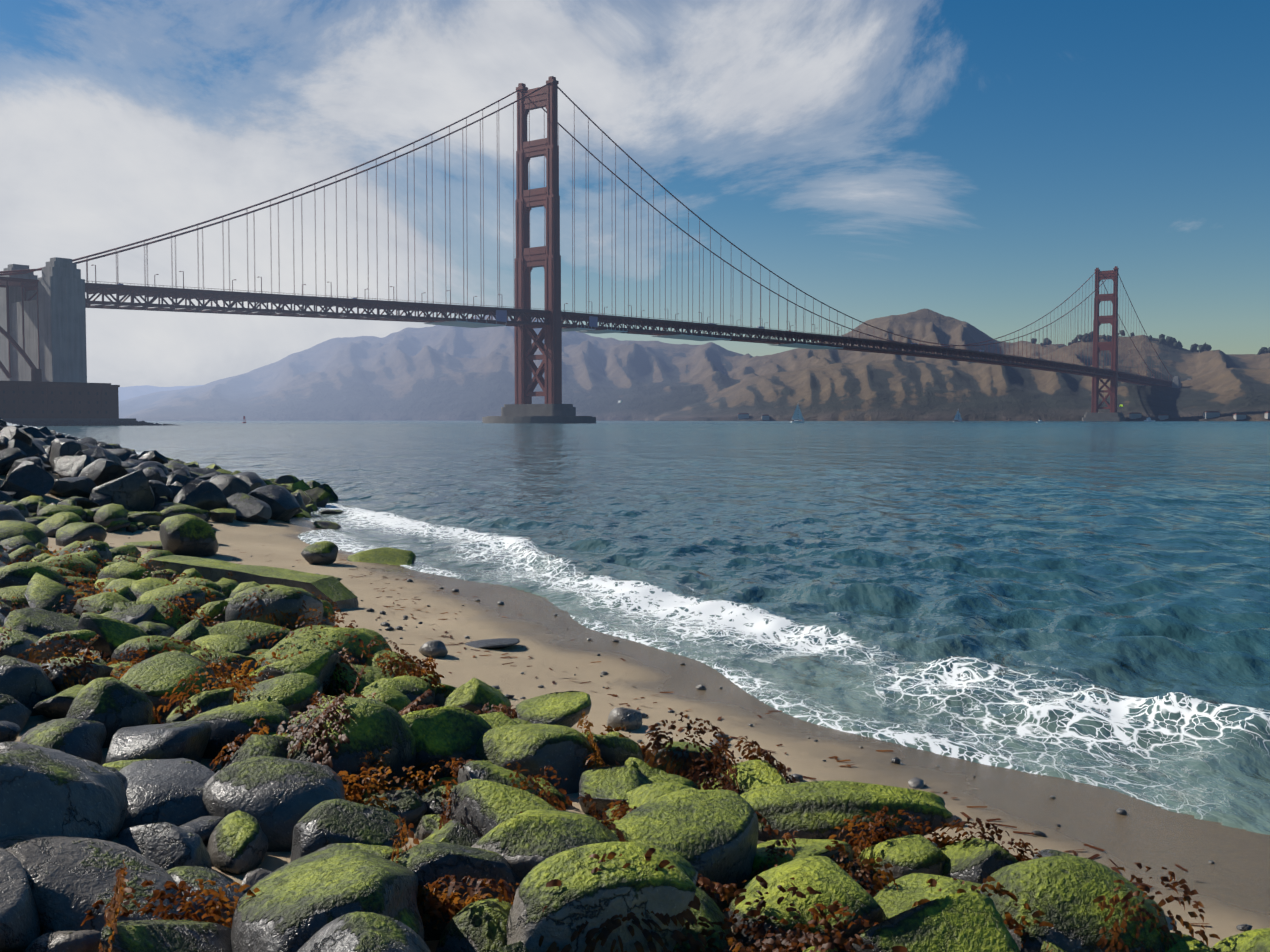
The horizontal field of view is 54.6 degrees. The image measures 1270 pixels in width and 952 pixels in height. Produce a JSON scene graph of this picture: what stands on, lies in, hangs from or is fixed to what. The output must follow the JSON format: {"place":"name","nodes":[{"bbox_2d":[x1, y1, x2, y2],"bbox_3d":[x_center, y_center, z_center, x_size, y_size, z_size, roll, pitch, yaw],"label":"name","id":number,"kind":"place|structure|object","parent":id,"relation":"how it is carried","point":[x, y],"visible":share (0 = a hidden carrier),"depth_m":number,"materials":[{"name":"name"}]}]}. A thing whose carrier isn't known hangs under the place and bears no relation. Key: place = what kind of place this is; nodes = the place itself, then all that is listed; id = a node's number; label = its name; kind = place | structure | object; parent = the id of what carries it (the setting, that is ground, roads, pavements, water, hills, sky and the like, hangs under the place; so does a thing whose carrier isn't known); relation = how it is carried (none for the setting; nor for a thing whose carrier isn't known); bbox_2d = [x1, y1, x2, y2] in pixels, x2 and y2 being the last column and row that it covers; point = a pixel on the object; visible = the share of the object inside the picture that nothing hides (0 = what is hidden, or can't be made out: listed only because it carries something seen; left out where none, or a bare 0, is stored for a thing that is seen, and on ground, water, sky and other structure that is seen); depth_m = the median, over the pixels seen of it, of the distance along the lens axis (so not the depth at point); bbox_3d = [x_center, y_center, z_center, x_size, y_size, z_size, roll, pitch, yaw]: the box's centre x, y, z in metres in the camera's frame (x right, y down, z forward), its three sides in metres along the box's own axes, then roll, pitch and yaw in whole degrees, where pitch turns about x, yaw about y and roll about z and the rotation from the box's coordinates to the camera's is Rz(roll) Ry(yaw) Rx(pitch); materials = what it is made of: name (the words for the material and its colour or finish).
{"place":"outdoors","nodes":[
{"label":"outdoors","id":0,"kind":"place"},
{"bbox_2d":[2,418,135,423],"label":"seawall","id":1,"kind":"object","parent":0,"point":[55,420],"visible":0.4,"depth_m":499.23,"materials":[{"name":"grey concrete"}]},
{"bbox_2d":[0,369,119,417],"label":"brick fort","id":2,"kind":"structure","parent":1,"relation":"on","point":[36,385],"depth_m":501.65,"materials":[{"name":"brick"}]},
{"bbox_2d":[7,419,172,425],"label":"shoreline rocks","id":3,"kind":"object","parent":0,"point":[89,423],"visible":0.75,"depth_m":496.90,"materials":[{"name":"grey stone"}]},
{"bbox_2d":[0,276,1181,383],"bbox_3d":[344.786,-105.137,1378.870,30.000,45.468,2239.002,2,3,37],"label":"bridge approach steel","id":4,"kind":"object","parent":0,"point":[6,282],"visible":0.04,"depth_m":547.92,"materials":[{"name":"red metal"}]},
{"bbox_2d":[0,257,1191,387],"bbox_3d":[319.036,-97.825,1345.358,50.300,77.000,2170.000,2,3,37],"label":"bridge pylons","id":5,"kind":"object","parent":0,"point":[62,320],"visible":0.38,"depth_m":554.30,"materials":[{"name":"concrete"}]},
{"bbox_2d":[0,471,1269,951],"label":"beach sand","id":6,"kind":"structure","parent":0,"point":[1230,885],"depth_m":9.56,"materials":[{"name":"beige sand"}]},
{"bbox_2d":[0,417,337,522],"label":"boulders","id":7,"kind":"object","parent":6,"relation":"on","point":[91,472],"visible":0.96,"depth_m":26.84,"materials":[{"name":"stone"}]},
{"bbox_2d":[148,555,358,610],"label":"concrete slab","id":8,"kind":"structure","parent":6,"relation":"on","point":[337,591],"depth_m":15.15,"materials":[{"name":"concrete"}]},
{"bbox_2d":[0,490,1269,951],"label":"shore boulders","id":9,"kind":"object","parent":6,"relation":"on","point":[160,802],"visible":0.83,"depth_m":5.96,"materials":[{"name":"stone"}]},
{"bbox_2d":[0,536,1219,951],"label":"rockweed clumps","id":10,"kind":"object","parent":9,"relation":"on","point":[450,900],"visible":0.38,"depth_m":6.28,"materials":[{"name":"brown plant"}]},
{"bbox_2d":[0,0,1269,386],"label":"sky","id":11,"kind":"structure","parent":0,"point":[976,163],"materials":[{"name":"blue"}]},
{"bbox_2d":[6,421,1269,834],"bbox_3d":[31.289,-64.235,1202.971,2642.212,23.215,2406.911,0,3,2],"label":"sea water","id":12,"kind":"structure","parent":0,"point":[1084,601],"depth_m":22.95,"materials":[{"name":"liquid"}]},
{"bbox_2d":[791,404,803,420],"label":"sailboat","id":13,"kind":"object","parent":12,"relation":"on","point":[797,415],"visible":1,"depth_m":1039.56,"materials":[{"name":"white fabric"}]},
{"bbox_2d":[482,404,1125,422],"bbox_3d":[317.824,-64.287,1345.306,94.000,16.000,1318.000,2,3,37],"label":"tower piers","id":14,"kind":"structure","parent":12,"relation":"in","point":[538,413],"depth_m":826.86,"materials":[{"name":"concrete"}]},
{"bbox_2d":[514,76,1118,412],"bbox_3d":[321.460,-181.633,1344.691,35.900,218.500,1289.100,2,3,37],"label":"bridge towers","id":15,"kind":"structure","parent":14,"relation":"on","point":[547,257],"depth_m":837.21,"materials":[{"name":"red metal"}]},
{"bbox_2d":[0,82,1172,378],"bbox_3d":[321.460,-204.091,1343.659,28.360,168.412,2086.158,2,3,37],"label":"suspension cables","id":16,"kind":"object","parent":15,"relation":"hanging from","point":[14,272],"visible":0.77,"depth_m":822.04,"materials":[{"name":"red metal"}]},
{"bbox_2d":[24,286,1171,386],"bbox_3d":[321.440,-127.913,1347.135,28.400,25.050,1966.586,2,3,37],"label":"bridge truss","id":17,"kind":"object","parent":16,"relation":"hanging from","point":[175,306],"visible":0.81,"depth_m":800.15,"materials":[{"name":"red metal"}]},
{"bbox_2d":[953,409,962,421],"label":"sailboat","id":18,"kind":"object","parent":12,"relation":"on","point":[956,417],"visible":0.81,"depth_m":1207.48,"materials":[{"name":"white fabric"}]},
{"bbox_2d":[118,308,1269,420],"bbox_3d":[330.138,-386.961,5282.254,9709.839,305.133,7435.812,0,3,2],"label":"hills","id":19,"kind":"structure","parent":0,"point":[442,373],"depth_m":2476.76,"materials":[{"name":"brown soil"}]},
{"bbox_2d":[738,412,1269,419],"bbox_3d":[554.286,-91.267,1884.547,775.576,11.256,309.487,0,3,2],"label":"buildings","id":20,"kind":"structure","parent":19,"relation":"on","point":[1207,415],"depth_m":1799.23,"materials":[{"name":"grey"}]},
{"bbox_2d":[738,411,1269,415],"bbox_3d":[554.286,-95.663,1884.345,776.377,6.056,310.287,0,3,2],"label":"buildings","id":21,"kind":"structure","parent":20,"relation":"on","point":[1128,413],"depth_m":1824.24,"materials":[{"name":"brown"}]},
{"bbox_2d":[1031,330,1269,354],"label":"trees","id":22,"kind":"object","parent":19,"relation":"on","point":[1085,337],"visible":0.83,"depth_m":2631.01,"materials":[{"name":"green plant"}]},
{"bbox_3d":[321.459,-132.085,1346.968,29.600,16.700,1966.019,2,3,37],"label":"bridge roadway","id":23,"kind":"structure","parent":0,"visible":0},
{"bbox_2d":[496,310,597,326],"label":"bridge containment tarps","id":24,"kind":"object","parent":23,"relation":"on","point":[501,315],"visible":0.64,"depth_m":792.22,"materials":[{"name":"grey"}]},
{"bbox_2d":[85,265,1172,382],"bbox_3d":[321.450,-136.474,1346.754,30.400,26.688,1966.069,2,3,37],"label":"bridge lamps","id":25,"kind":"object","parent":23,"relation":"on","point":[115,285],"visible":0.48,"depth_m":787.24,"materials":[{"name":"grey metal"}]},
{"bbox_2d":[424,321,842,349],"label":"bridge scaffold tarps","id":26,"kind":"object","parent":23,"relation":"on","point":[581,330],"visible":0.92,"depth_m":897.82,"materials":[{"name":"white fabric"}]}
]}

